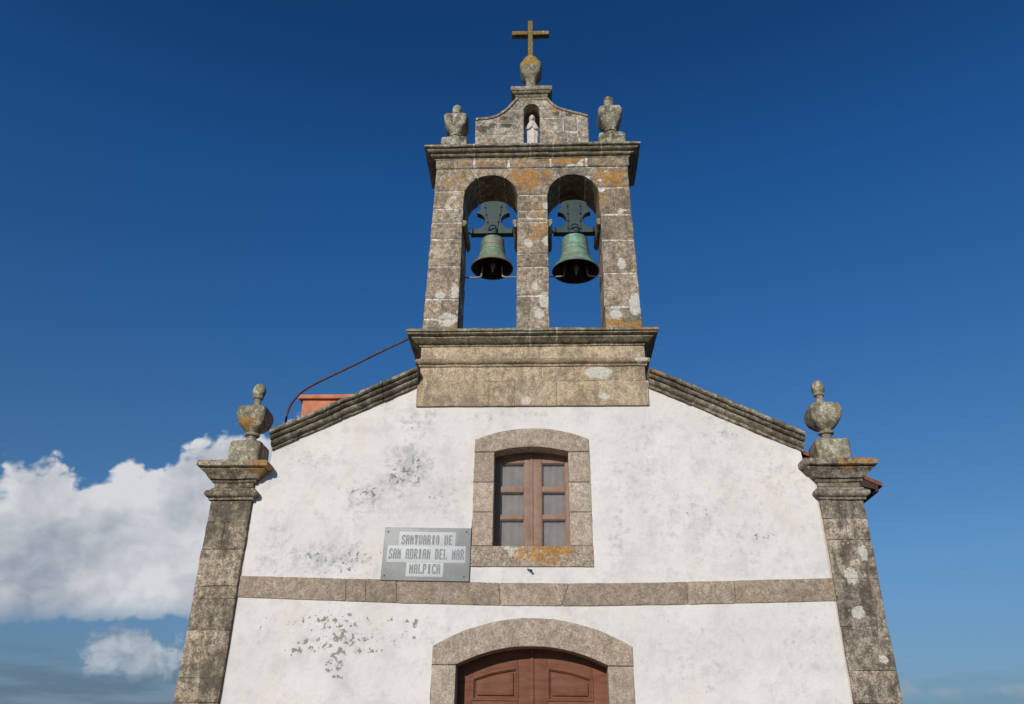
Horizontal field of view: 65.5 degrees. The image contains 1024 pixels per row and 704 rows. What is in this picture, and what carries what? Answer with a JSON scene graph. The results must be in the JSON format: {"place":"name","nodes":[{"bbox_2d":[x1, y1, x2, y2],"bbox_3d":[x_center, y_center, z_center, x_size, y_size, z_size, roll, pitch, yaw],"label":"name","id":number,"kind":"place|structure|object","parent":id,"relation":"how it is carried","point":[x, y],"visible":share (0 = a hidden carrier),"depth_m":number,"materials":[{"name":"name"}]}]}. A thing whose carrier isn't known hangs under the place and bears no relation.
{"place":"outdoors","nodes":[
{"label":"outdoors","id":0,"kind":"place"},
{"bbox_2d":[0,0,1023,703],"label":"sky","id":1,"kind":"structure","parent":0,"point":[204,203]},
{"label":"forecourt pavement","id":2,"kind":"structure","parent":0,"visible":0},
{"bbox_2d":[173,21,902,703],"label":"chapel","id":3,"kind":"structure","parent":2,"relation":"on","point":[667,539],"depth_m":10.77,"materials":[{"name":"white paint"}]},
{"bbox_2d":[284,338,408,422],"bbox_3d":[-2.435,0.675,12.694,2.350,2.520,0.100,0,-27,2],"label":"handrail","id":4,"kind":"object","parent":3,"relation":"attached to","point":[334,374],"visible":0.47,"depth_m":12.87,"materials":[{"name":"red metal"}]},
{"bbox_2d":[380,527,470,581],"bbox_3d":[-1.135,2.677,10.559,1.173,0.715,0.025,0,-27,2],"label":"name plaque","id":5,"kind":"object","parent":3,"relation":"attached to","point":[426,554],"visible":1,"depth_m":10.55,"materials":[{"name":"grey metal"}]},
{"bbox_2d":[462,201,516,279],"bbox_3d":[-0.320,-1.878,13.320,0.696,1.516,0.745,25,-36,-39],"label":"bell","id":6,"kind":"object","parent":3,"relation":"hanging from","point":[491,262],"visible":0.99,"depth_m":13.31,"materials":[{"name":"green metal"}]},
{"bbox_2d":[470,428,593,567],"bbox_3d":[0.279,2.031,11.051,1.628,1.953,0.364,0,-27,2],"label":"window","id":7,"kind":"structure","parent":3,"relation":"in","point":[532,505],"depth_m":11.04,"materials":[{"name":"beige stone"}]},
{"bbox_2d":[526,115,538,142],"bbox_3d":[0.362,-3.807,14.220,0.240,1.086,0.231,0,-27,2],"label":"statue","id":8,"kind":"object","parent":3,"relation":"on","point":[532,132],"visible":0.64,"depth_m":14.21,"materials":[{"name":"white stone"}]},
{"bbox_2d":[430,618,634,703],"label":"door","id":9,"kind":"structure","parent":3,"relation":"in","point":[521,660],"depth_m":10.05,"materials":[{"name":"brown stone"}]},
{"bbox_2d":[549,200,600,283],"bbox_3d":[1.044,-1.889,13.268,0.769,1.516,0.769,23,-35,-37],"label":"bell","id":10,"kind":"object","parent":3,"relation":"hanging from","point":[575,264],"visible":1,"depth_m":13.24,"materials":[{"name":"green metal"}]}
]}

